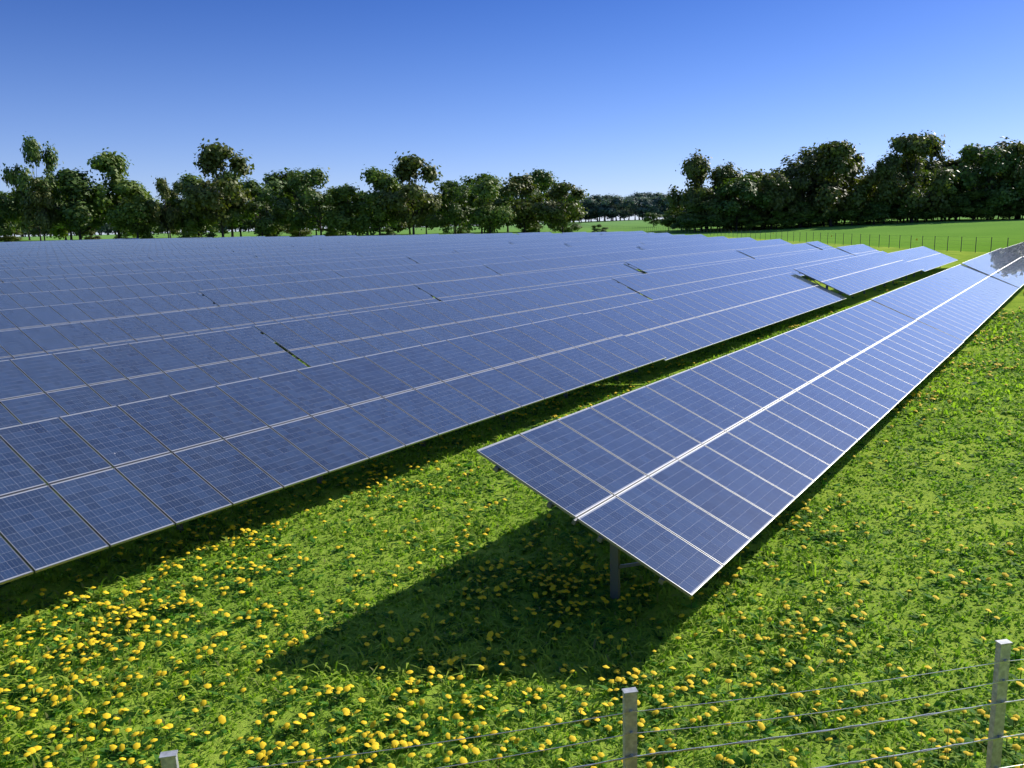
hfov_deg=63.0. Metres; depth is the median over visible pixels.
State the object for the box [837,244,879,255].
solar table
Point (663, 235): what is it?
solar table
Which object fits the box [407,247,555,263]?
solar table
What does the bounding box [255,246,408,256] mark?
solar table
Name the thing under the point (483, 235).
solar table
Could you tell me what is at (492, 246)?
solar table
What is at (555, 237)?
solar table
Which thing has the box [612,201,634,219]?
tree
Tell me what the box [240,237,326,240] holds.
solar table
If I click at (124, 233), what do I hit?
tree
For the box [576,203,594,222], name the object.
tree
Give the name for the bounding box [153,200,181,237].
tree
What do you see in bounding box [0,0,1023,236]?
sky
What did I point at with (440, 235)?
solar table
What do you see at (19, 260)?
solar table
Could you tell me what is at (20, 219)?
tree
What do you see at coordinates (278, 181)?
tree
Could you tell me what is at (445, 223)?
tree
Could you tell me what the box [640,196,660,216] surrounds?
tree
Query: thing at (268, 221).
tree
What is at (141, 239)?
solar table
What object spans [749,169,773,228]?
tree
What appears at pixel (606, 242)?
solar table
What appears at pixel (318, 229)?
tree
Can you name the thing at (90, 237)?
tree
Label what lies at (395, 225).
tree
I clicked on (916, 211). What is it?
tree
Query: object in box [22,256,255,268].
solar table
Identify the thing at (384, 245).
solar table
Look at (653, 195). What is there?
tree
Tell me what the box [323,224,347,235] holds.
tree
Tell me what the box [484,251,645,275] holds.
solar table
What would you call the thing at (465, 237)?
solar table
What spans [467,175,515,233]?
tree
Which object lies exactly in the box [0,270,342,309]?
solar table
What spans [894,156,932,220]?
tree
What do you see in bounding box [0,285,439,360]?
solar table
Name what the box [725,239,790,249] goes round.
solar table
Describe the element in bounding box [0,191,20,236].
tree
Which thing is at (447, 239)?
solar table
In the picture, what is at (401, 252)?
solar table
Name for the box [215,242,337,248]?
solar table
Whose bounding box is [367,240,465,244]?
solar table
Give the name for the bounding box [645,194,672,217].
tree
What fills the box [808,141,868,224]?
tree
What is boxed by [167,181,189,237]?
tree
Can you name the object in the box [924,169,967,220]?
tree
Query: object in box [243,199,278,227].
tree
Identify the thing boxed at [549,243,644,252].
solar table
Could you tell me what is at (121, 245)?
solar table
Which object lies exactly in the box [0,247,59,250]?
solar table
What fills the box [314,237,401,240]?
solar table
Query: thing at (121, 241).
solar table
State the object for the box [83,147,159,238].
tree
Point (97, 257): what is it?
solar table
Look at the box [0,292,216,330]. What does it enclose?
solar table
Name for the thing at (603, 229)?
tree
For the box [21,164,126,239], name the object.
tree
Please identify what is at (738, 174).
tree
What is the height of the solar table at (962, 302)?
2.276 m
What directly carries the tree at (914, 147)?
on the ground at (958, 235)
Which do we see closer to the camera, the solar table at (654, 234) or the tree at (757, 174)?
the solar table at (654, 234)
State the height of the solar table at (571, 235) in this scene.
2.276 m
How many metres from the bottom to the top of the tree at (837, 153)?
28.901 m
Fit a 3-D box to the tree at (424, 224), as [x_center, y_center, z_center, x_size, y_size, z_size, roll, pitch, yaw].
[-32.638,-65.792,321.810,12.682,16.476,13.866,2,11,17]
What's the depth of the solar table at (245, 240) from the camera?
158.41 m
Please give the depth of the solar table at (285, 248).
110.41 m
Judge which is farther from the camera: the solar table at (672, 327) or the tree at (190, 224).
the tree at (190, 224)
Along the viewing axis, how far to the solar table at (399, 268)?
65.02 m
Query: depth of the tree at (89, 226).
310.56 m
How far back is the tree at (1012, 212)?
272.41 m
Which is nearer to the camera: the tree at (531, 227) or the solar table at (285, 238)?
the solar table at (285, 238)
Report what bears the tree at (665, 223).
on the ground at (958, 235)
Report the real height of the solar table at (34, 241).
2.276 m
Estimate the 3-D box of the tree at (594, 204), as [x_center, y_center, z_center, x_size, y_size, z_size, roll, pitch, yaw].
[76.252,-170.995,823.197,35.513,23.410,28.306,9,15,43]
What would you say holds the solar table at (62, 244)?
on the ground at (958, 235)
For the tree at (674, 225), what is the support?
on the ground at (958, 235)
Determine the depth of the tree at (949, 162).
304.37 m
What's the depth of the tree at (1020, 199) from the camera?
275.08 m
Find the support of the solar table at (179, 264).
on the ground at (958, 235)
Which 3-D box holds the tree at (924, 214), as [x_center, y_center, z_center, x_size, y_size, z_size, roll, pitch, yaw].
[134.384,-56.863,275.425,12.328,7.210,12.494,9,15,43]
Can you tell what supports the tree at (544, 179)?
on the ground at (958, 235)
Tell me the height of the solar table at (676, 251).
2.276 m
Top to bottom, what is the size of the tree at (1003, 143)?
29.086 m
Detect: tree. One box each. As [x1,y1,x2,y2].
[0,131,65,240]
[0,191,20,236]
[0,191,34,236]
[0,230,22,241]
[8,191,34,239]
[16,177,62,240]
[18,218,50,236]
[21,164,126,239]
[41,179,104,240]
[58,195,94,239]
[74,214,103,235]
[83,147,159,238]
[83,230,100,239]
[95,223,116,234]
[100,177,162,238]
[113,230,142,238]
[144,192,159,231]
[147,175,183,237]
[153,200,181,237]
[162,170,218,237]
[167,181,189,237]
[176,138,256,236]
[177,224,230,237]
[183,170,264,236]
[209,223,228,233]
[225,184,293,235]
[228,215,253,236]
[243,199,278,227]
[251,225,285,236]
[256,167,334,236]
[268,187,321,234]
[277,167,356,234]
[278,168,314,236]
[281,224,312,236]
[312,192,323,234]
[316,182,374,235]
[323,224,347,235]
[348,191,378,234]
[349,164,401,235]
[367,175,421,228]
[368,192,409,232]
[372,151,446,234]
[381,228,396,234]
[397,184,422,233]
[415,193,443,233]
[426,179,478,233]
[440,198,472,233]
[445,172,513,233]
[453,227,470,233]
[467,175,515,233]
[489,173,555,232]
[502,186,527,231]
[506,168,582,231]
[511,216,544,232]
[532,180,589,233]
[534,186,554,224]
[546,198,565,229]
[552,216,582,232]
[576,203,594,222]
[580,201,602,221]
[582,194,613,221]
[591,224,608,231]
[593,196,628,220]
[595,203,617,220]
[602,193,632,220]
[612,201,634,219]
[620,196,650,219]
[624,192,649,219]
[629,197,659,219]
[634,192,661,215]
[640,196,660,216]
[641,212,662,226]
[642,199,664,219]
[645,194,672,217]
[658,214,677,229]
[662,208,683,229]
[663,148,735,230]
[666,212,686,231]
[675,205,708,230]
[676,201,726,231]
[687,185,726,231]
[699,204,743,231]
[706,159,752,230]
[709,173,771,230]
[722,215,747,230]
[742,169,762,175]
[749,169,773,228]
[750,169,798,228]
[757,212,771,229]
[760,142,849,226]
[783,212,806,227]
[784,177,821,227]
[784,201,818,227]
[801,211,833,226]
[805,139,876,226]
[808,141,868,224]
[814,207,839,226]
[819,201,846,225]
[834,202,872,225]
[840,203,869,224]
[851,201,897,224]
[853,157,901,223]
[860,197,914,223]
[877,130,958,222]
[888,206,911,222]
[892,193,929,222]
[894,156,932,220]
[899,130,950,219]
[909,209,937,221]
[916,208,939,221]
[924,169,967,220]
[925,169,959,220]
[926,152,980,219]
[932,197,960,220]
[944,194,987,220]
[952,143,1023,219]
[952,190,998,220]
[982,196,1012,210]
[990,136,1022,218]
[993,139,1023,219]
[997,200,1023,219]
[1000,198,1023,219]
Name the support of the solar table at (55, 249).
on the ground at (958, 235)
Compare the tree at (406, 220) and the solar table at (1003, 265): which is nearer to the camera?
the solar table at (1003, 265)
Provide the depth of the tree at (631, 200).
804.76 m
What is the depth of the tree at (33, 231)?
309.00 m
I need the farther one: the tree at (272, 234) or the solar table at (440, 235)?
the tree at (272, 234)
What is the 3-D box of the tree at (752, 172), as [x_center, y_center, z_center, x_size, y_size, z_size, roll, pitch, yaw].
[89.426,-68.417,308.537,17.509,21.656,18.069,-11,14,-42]
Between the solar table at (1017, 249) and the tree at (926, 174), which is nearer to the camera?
the solar table at (1017, 249)
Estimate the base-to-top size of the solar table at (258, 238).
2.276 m
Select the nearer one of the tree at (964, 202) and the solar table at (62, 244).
the solar table at (62, 244)
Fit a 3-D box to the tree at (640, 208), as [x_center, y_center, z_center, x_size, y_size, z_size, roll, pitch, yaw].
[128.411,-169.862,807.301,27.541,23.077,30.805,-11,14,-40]
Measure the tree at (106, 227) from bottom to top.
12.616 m
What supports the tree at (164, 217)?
on the ground at (958, 235)
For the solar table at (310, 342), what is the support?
on the ground at (958, 235)
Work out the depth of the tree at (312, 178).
227.34 m
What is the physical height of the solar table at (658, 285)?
2.276 m
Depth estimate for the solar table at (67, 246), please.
137.77 m
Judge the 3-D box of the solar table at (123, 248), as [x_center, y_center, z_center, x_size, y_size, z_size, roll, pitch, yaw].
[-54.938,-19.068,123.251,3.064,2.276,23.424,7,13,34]
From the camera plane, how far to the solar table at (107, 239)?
196.04 m
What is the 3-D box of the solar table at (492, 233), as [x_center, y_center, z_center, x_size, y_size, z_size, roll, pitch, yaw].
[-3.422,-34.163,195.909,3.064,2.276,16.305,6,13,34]
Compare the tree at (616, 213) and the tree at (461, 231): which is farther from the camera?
the tree at (616, 213)
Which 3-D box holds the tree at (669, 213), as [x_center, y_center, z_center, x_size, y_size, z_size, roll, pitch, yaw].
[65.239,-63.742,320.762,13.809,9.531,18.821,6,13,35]
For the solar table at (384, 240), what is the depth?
145.81 m
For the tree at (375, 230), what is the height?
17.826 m
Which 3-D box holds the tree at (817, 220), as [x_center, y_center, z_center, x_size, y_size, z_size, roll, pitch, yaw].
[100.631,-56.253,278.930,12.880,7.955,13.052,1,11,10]
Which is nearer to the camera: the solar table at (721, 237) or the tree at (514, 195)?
the solar table at (721, 237)
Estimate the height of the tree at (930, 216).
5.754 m
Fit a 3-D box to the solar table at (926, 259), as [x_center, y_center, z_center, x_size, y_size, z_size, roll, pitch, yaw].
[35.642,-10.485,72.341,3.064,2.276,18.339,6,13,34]
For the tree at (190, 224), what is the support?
on the ground at (958, 235)
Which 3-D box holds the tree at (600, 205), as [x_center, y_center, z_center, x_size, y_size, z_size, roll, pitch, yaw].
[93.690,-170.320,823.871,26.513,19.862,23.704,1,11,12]
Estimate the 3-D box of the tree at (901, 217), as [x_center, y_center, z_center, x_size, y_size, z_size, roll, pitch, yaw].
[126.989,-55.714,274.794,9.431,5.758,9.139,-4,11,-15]
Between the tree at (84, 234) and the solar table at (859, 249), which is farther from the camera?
the tree at (84, 234)
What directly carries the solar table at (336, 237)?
on the ground at (958, 235)
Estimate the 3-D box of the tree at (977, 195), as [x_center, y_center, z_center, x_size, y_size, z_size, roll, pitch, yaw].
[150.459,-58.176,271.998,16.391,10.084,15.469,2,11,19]
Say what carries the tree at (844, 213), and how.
on the ground at (958, 235)
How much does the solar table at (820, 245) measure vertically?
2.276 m
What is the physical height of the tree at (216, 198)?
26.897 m
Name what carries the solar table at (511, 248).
on the ground at (958, 235)
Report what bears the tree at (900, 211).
on the ground at (958, 235)
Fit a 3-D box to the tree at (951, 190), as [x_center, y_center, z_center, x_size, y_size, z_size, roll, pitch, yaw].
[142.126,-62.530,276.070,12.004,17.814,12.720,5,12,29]
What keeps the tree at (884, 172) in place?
on the ground at (958, 235)
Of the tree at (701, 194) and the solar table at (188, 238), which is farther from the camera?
the tree at (701, 194)
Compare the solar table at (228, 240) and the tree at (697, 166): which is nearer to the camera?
the solar table at (228, 240)
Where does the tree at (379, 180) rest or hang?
on the ground at (958, 235)
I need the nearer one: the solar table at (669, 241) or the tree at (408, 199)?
the solar table at (669, 241)
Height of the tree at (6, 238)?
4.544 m
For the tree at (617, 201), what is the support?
on the ground at (958, 235)
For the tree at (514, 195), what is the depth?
345.48 m
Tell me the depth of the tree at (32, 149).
220.90 m
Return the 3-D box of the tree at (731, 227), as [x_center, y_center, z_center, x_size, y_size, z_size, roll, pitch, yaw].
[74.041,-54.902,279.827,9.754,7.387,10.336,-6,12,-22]
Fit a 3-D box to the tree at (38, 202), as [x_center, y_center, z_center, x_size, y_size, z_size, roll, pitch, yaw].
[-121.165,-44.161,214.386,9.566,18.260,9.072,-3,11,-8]
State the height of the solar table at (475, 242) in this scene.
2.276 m
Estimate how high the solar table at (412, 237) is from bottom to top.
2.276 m
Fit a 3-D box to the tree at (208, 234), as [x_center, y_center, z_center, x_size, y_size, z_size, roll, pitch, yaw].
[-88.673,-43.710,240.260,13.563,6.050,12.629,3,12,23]
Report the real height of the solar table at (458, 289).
2.276 m
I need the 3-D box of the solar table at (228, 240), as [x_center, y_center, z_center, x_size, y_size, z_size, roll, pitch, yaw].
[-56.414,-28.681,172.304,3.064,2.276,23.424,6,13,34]
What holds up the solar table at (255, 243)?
on the ground at (958, 235)
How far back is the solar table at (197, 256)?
92.95 m
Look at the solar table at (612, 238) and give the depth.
136.30 m
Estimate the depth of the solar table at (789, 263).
70.44 m
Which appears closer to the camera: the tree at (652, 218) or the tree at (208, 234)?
the tree at (208, 234)
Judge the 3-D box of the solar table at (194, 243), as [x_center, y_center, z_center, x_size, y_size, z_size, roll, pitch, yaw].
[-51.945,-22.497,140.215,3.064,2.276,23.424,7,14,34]
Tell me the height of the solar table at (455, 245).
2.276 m
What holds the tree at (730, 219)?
on the ground at (958, 235)
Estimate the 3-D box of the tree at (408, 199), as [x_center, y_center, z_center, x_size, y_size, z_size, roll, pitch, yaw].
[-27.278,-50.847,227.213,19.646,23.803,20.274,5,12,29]
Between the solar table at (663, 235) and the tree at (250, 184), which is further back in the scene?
the tree at (250, 184)
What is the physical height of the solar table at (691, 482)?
2.276 m
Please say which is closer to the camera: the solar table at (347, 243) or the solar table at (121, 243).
the solar table at (347, 243)
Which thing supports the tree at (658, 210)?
on the ground at (958, 235)
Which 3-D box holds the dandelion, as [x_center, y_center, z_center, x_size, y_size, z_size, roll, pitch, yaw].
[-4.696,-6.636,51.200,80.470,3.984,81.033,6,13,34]
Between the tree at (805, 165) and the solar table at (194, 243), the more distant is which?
the tree at (805, 165)
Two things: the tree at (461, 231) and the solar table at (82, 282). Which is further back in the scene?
the tree at (461, 231)
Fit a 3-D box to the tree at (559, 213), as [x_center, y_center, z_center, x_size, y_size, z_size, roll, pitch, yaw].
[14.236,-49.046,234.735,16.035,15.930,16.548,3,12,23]
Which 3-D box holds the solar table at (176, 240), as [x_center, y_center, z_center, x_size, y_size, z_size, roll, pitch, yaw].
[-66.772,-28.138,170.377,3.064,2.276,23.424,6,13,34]
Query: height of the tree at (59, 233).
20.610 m
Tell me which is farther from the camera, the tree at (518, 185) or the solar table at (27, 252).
the tree at (518, 185)
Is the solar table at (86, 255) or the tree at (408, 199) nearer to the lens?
the solar table at (86, 255)
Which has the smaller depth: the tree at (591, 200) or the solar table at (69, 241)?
the solar table at (69, 241)
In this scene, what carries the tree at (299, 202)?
on the ground at (958, 235)
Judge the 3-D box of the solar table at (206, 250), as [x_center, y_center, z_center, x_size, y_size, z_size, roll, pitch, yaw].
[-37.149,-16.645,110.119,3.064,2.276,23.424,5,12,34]
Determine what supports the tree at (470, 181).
on the ground at (958, 235)
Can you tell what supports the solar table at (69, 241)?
on the ground at (958, 235)
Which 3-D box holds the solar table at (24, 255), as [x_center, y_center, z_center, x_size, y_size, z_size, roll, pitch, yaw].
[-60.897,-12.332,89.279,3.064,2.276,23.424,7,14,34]
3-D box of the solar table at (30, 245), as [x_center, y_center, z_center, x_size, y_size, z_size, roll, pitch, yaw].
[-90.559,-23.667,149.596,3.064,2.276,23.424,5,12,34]
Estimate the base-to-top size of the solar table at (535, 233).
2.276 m
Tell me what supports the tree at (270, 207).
on the ground at (958, 235)
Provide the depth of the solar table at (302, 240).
159.60 m
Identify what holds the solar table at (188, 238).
on the ground at (958, 235)
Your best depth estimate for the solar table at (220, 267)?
63.55 m
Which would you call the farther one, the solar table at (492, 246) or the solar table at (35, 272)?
the solar table at (492, 246)
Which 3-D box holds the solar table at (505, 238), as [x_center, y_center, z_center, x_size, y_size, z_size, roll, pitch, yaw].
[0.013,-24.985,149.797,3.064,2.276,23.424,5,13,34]
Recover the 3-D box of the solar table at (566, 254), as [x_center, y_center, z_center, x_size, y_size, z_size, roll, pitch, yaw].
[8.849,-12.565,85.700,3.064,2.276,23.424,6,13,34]
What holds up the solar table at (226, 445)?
on the ground at (958, 235)
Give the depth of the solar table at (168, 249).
109.49 m
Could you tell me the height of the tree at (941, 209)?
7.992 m
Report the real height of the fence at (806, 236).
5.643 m
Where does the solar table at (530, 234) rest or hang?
on the ground at (958, 235)
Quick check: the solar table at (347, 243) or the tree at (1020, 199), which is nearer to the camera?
the solar table at (347, 243)
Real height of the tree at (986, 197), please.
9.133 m
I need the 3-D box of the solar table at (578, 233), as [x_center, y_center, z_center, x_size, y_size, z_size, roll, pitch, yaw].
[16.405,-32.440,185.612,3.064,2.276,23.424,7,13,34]
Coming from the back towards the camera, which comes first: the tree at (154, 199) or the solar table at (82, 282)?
the tree at (154, 199)
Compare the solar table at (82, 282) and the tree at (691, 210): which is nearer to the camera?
the solar table at (82, 282)
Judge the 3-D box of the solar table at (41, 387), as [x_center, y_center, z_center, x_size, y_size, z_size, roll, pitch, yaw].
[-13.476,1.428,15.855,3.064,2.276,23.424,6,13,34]
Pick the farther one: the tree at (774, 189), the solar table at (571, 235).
the tree at (774, 189)
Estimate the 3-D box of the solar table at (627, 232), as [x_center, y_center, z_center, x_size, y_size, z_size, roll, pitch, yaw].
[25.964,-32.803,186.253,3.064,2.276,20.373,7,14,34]
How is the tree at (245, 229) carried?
on the ground at (958, 235)
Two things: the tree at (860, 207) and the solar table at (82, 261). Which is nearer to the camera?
the solar table at (82, 261)
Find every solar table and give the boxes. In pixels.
[0,240,71,243]
[0,242,125,246]
[0,244,123,248]
[0,245,63,247]
[0,246,130,252]
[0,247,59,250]
[0,248,135,254]
[0,251,53,253]
[0,251,141,259]
[0,253,47,257]
[0,256,151,267]
[0,258,38,262]
[0,261,164,281]
[0,261,288,282]
[0,266,22,269]
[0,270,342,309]
[0,271,182,294]
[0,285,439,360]
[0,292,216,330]
[0,313,666,584]
[0,327,306,427]
[4,244,61,245]
[7,240,123,244]
[15,239,121,242]
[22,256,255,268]
[37,250,231,261]
[46,246,216,255]
[54,244,202,251]
[59,242,191,248]
[64,241,183,245]
[68,239,176,243]
[73,238,138,240]
[122,238,170,239]
[126,239,228,242]
[132,241,254,246]
[135,243,269,249]
[142,246,290,253]
[148,248,321,260]
[159,252,361,267]
[171,237,212,238]
[174,257,416,280]
[177,236,266,239]
[184,238,278,241]
[192,239,295,242]
[198,265,500,306]
[202,240,313,245]
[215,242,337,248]
[229,237,292,239]
[232,244,366,251]
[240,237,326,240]
[254,279,649,366]
[255,238,348,241]
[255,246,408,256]
[271,239,372,243]
[279,235,355,238]
[285,252,453,264]
[292,241,402,246]
[296,236,377,239]
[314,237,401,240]
[320,242,442,250]
[334,256,528,276]
[337,238,431,242]
[349,235,424,238]
[355,246,487,256]
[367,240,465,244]
[374,236,453,239]
[378,234,438,236]
[402,234,471,237]
[403,237,487,241]
[406,242,510,249]
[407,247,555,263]
[414,263,644,300]
[431,235,502,239]
[440,238,528,244]
[454,234,517,236]
[454,243,569,252]
[466,237,540,240]
[472,233,512,234]
[476,300,963,599]
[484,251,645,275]
[486,241,576,247]
[487,234,554,238]
[503,233,561,235]
[509,237,589,243]
[517,232,550,234]
[523,246,642,259]
[529,235,593,239]
[542,234,601,237]
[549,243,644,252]
[553,232,605,235]
[564,238,648,246]
[577,236,646,241]
[584,272,846,371]
[586,233,649,238]
[601,231,645,234]
[612,258,787,299]
[625,251,753,272]
[633,243,740,258]
[637,239,721,249]
[640,237,708,244]
[644,234,706,240]
[645,234,683,237]
[648,233,671,235]
[707,236,727,238]
[714,237,756,243]
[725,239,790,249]
[737,243,820,258]
[760,248,854,278]
[794,251,923,306]
[806,241,833,249]
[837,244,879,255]
[871,264,1018,340]
[889,246,956,278]
[962,248,1023,287]
[1003,242,1023,256]
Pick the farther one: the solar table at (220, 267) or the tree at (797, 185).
the tree at (797, 185)
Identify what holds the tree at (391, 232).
on the ground at (958, 235)
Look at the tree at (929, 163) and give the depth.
306.48 m
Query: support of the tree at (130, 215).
on the ground at (958, 235)
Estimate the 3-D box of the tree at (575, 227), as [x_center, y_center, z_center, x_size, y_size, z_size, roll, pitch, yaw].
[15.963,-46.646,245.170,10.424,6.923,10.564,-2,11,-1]
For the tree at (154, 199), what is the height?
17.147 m
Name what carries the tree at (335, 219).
on the ground at (958, 235)
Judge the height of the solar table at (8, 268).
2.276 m
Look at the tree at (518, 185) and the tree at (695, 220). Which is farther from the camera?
the tree at (695, 220)
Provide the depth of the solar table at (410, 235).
194.54 m
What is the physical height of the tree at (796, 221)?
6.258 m
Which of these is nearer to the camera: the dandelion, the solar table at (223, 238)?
the dandelion
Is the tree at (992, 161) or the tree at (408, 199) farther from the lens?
the tree at (992, 161)
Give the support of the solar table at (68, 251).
on the ground at (958, 235)
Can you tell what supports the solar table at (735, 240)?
on the ground at (958, 235)
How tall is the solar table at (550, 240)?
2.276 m
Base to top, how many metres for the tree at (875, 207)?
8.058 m
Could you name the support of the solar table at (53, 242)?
on the ground at (958, 235)
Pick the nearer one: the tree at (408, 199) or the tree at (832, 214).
the tree at (408, 199)
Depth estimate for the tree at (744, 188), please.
270.63 m
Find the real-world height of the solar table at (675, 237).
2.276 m
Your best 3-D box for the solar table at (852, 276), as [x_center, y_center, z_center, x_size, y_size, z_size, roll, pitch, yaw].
[23.681,-7.160,55.484,3.064,2.276,23.424,7,14,34]
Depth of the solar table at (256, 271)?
63.62 m
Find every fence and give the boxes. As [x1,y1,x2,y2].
[159,639,1023,767]
[568,224,1008,252]
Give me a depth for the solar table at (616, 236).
152.75 m
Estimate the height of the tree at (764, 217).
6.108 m
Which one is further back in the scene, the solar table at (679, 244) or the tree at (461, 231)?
the tree at (461, 231)
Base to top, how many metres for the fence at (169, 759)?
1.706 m
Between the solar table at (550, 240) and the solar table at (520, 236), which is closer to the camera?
the solar table at (550, 240)
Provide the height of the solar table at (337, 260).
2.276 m
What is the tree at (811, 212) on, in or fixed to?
on the ground at (958, 235)
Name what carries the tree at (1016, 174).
on the ground at (958, 235)
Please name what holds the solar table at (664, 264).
on the ground at (958, 235)
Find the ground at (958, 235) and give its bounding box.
[0,215,1023,767]
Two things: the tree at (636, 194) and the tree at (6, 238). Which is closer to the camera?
the tree at (6, 238)
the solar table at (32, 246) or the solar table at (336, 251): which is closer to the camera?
the solar table at (336, 251)
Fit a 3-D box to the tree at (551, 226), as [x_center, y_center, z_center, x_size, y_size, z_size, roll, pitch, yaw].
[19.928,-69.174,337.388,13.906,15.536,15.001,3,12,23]
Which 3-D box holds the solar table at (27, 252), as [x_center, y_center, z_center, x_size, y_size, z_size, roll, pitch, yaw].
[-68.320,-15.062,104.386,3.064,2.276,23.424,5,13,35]
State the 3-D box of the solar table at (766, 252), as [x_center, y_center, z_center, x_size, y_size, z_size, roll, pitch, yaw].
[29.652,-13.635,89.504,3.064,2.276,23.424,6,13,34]
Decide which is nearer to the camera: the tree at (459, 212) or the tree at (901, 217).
the tree at (459, 212)
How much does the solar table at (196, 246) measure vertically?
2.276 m
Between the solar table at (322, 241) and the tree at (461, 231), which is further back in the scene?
the tree at (461, 231)
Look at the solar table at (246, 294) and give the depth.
47.35 m
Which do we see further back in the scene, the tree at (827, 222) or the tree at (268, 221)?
the tree at (827, 222)
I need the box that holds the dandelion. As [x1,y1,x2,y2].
[0,272,1023,767]
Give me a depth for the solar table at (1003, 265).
53.84 m
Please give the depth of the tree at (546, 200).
340.44 m
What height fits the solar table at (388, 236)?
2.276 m

